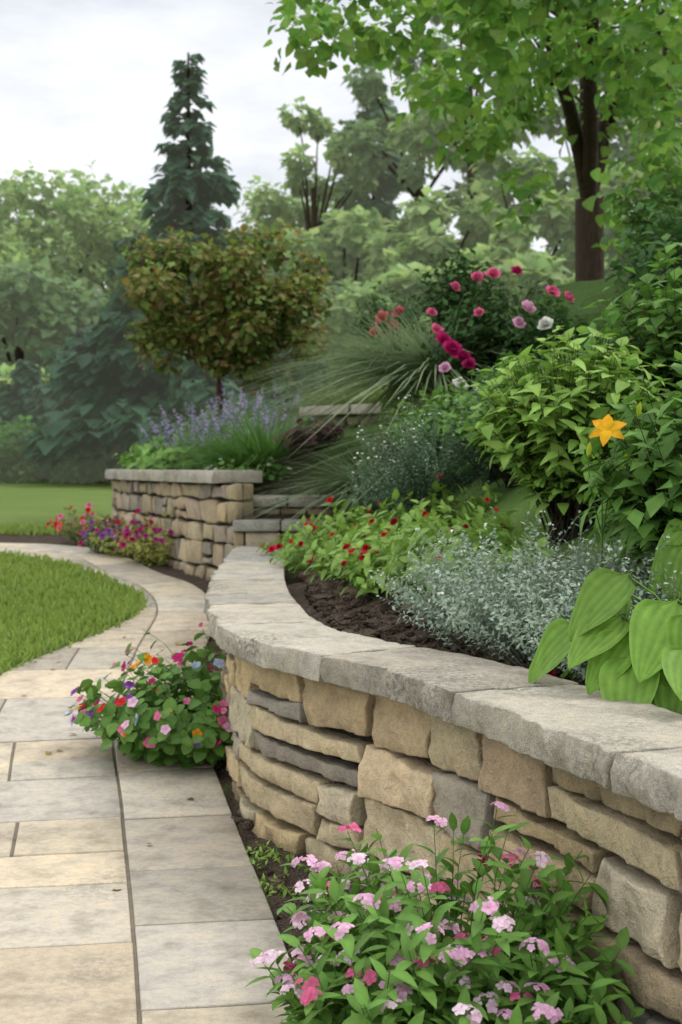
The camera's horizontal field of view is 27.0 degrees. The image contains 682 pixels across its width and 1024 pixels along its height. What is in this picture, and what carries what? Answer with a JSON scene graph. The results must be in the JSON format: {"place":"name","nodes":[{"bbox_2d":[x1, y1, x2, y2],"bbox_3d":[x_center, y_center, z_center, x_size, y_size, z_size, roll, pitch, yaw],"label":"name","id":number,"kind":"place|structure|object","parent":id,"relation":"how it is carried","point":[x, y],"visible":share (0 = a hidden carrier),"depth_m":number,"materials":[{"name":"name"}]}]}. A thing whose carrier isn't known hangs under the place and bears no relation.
{"place":"outdoors","nodes":[
{"label":"outdoors","id":0,"kind":"place"},
{"bbox_2d":[0,521,154,675],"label":"lawn","id":1,"kind":"structure","parent":0,"point":[127,601],"depth_m":9.74,"materials":[{"name":"green plant"}]},
{"bbox_2d":[0,543,293,1023],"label":"path paving","id":2,"kind":"structure","parent":0,"point":[200,902],"depth_m":4.54,"materials":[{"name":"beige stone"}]},
{"bbox_2d":[0,277,663,1003],"bbox_3d":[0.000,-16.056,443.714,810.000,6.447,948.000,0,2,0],"label":"ground","id":3,"kind":"structure","parent":0,"point":[38,503],"depth_m":11.14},
{"bbox_2d":[0,414,135,483],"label":"hedge","id":4,"kind":"object","parent":3,"relation":"on","point":[16,466],"visible":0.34,"depth_m":30.15,"materials":[{"name":"green plant"}]},
{"bbox_2d":[46,503,179,565],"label":"path flowers","id":5,"kind":"object","parent":3,"relation":"on","point":[108,539],"visible":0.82,"depth_m":12.67,"materials":[{"name":"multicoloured plant"}]},
{"bbox_2d":[64,591,246,768],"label":"mixed annuals","id":6,"kind":"object","parent":3,"relation":"on","point":[159,723],"visible":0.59,"depth_m":5.86,"materials":[{"name":"green plant"}]},
{"bbox_2d":[15,53,328,473],"bbox_3d":[-3.240,-5.166,29.689,6.498,8.778,6.553,1,2,26],"label":"spruce tree","id":7,"kind":"object","parent":3,"relation":"on","point":[121,395],"visible":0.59,"depth_m":28.94,"materials":[{"name":"green plant"}]},
{"bbox_2d":[111,479,253,579],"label":"retaining wall","id":8,"kind":"structure","parent":3,"relation":"on","point":[204,551],"depth_m":11.49,"materials":[{"name":"stone"}]},
{"bbox_2d":[105,469,262,482],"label":"wall capstone","id":9,"kind":"object","parent":8,"relation":"on","point":[218,476],"visible":0.87,"depth_m":11.25,"materials":[{"name":"grey stone"}]},
{"bbox_2d":[112,382,361,480],"bbox_3d":[-0.963,-0.733,13.114,2.900,1.040,4.468,-1,2,-32],"label":"terrace plant","id":10,"kind":"object","parent":8,"relation":"on","point":[261,451],"depth_m":12.68,"materials":[{"name":"green plant"}]},
{"bbox_2d":[0,38,413,433],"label":"conifer trees","id":11,"kind":"object","parent":3,"relation":"on","point":[34,396],"visible":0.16,"depth_m":37.68,"materials":[{"name":"green plant"}]},
{"bbox_2d":[23,631,397,953],"bbox_3d":[-0.930,0.987,5.714,1.764,0.319,6.260,0,2,-10],"label":"ground cover plant","id":12,"kind":"object","parent":3,"relation":"on","point":[274,855],"visible":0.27,"depth_m":4.57,"materials":[{"name":"green plant"}]},
{"bbox_2d":[116,217,339,431],"bbox_3d":[-1.319,-2.098,16.492,2.610,2.700,2.737,0,2,0],"label":"small round tree","id":13,"kind":"object","parent":3,"relation":"on","point":[204,330],"visible":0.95,"depth_m":16.00,"materials":[{"name":"green plant"}]},
{"bbox_2d":[233,495,333,548],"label":"step treads","id":14,"kind":"object","parent":3,"relation":"on","point":[258,532],"visible":0.62,"depth_m":10.57,"materials":[{"name":"stone"}]},
{"bbox_2d":[0,0,681,405],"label":"trees","id":15,"kind":"object","parent":3,"relation":"on","point":[36,300],"depth_m":48.78,"materials":[{"name":"green plant"}]},
{"bbox_2d":[315,414,378,430],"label":"retaining wall","id":16,"kind":"structure","parent":3,"relation":"on","point":[346,422],"depth_m":13.05,"materials":[{"name":"stone"}]},
{"bbox_2d":[299,404,381,416],"bbox_3d":[0.809,-0.934,13.092,2.404,0.093,1.045,0,2,0],"label":"retaining wall cap","id":17,"kind":"object","parent":16,"relation":"on","point":[347,410],"visible":0.2,"depth_m":12.89,"materials":[{"name":"grey stone"}]},
{"bbox_2d":[181,296,540,534],"bbox_3d":[0.653,-0.759,12.276,4.548,1.924,8.326,0,2,0],"label":"grass mound","id":18,"kind":"object","parent":3,"relation":"on","point":[393,357],"visible":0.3,"depth_m":10.44,"materials":[{"name":"green plant"}]},
{"bbox_2d":[256,474,556,675],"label":"red bed flowers","id":19,"kind":"object","parent":3,"relation":"on","point":[361,547],"visible":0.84,"depth_m":6.49,"materials":[{"name":"green plant"}]},
{"bbox_2d":[206,566,630,984],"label":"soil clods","id":20,"kind":"object","parent":3,"relation":"on","point":[323,595],"visible":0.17,"depth_m":5.28,"materials":[{"name":"brown soil"}]},
{"bbox_2d":[462,325,672,576],"bbox_3d":[1.054,-0.208,5.327,0.999,1.054,1.657,-1,2,-15],"label":"leafy shrub","id":21,"kind":"object","parent":20,"relation":"on","point":[539,435],"visible":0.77,"depth_m":5.51,"materials":[{"name":"green plant"}]},
{"bbox_2d":[338,366,504,521],"bbox_3d":[0.554,-0.309,8.095,1.161,1.028,1.806,0,2,0],"label":"feathery shrub","id":22,"kind":"object","parent":3,"relation":"on","point":[428,472],"visible":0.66,"depth_m":7.55,"materials":[{"name":"green plant"}]},
{"bbox_2d":[244,801,644,1023],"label":"pink phlox","id":23,"kind":"object","parent":3,"relation":"on","point":[416,968],"visible":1,"depth_m":2.94,"materials":[{"name":"green plant"}]},
{"bbox_2d":[219,649,681,1023],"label":"retaining wall","id":24,"kind":"structure","parent":3,"relation":"on","point":[312,766],"depth_m":3.95,"materials":[{"name":"stone"}]},
{"bbox_2d":[203,546,681,820],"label":"wall capstones","id":25,"kind":"object","parent":24,"relation":"on","point":[630,749],"visible":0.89,"depth_m":3.85,"materials":[{"name":"grey stone"}]},
{"bbox_2d":[263,0,681,288],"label":"tree","id":26,"kind":"object","parent":3,"relation":"on","point":[622,59],"visible":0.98,"depth_m":11.80,"materials":[{"name":"green plant"}]},
{"bbox_2d":[344,231,678,399],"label":"roses","id":27,"kind":"object","parent":3,"relation":"on","point":[478,304],"visible":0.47,"depth_m":9.84,"materials":[{"name":"green plant"}]},
{"bbox_2d":[369,506,681,681],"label":"silvery foliage plant","id":28,"kind":"object","parent":3,"relation":"on","point":[547,611],"visible":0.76,"depth_m":4.59,"materials":[{"name":"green plant"}]},
{"bbox_2d":[379,153,681,552],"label":"slope shrubs","id":29,"kind":"object","parent":3,"relation":"on","point":[653,479],"visible":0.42,"depth_m":6.06,"materials":[{"name":"green plant"}]},
{"bbox_2d":[528,518,681,714],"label":"hosta plant","id":30,"kind":"object","parent":3,"relation":"on","point":[638,659],"visible":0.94,"depth_m":3.64,"materials":[{"name":"green plant"}]},
{"bbox_2d":[0,0,677,291],"label":"sky","id":31,"kind":"structure","parent":0,"point":[82,82],"materials":[{"name":"white"}]}
]}

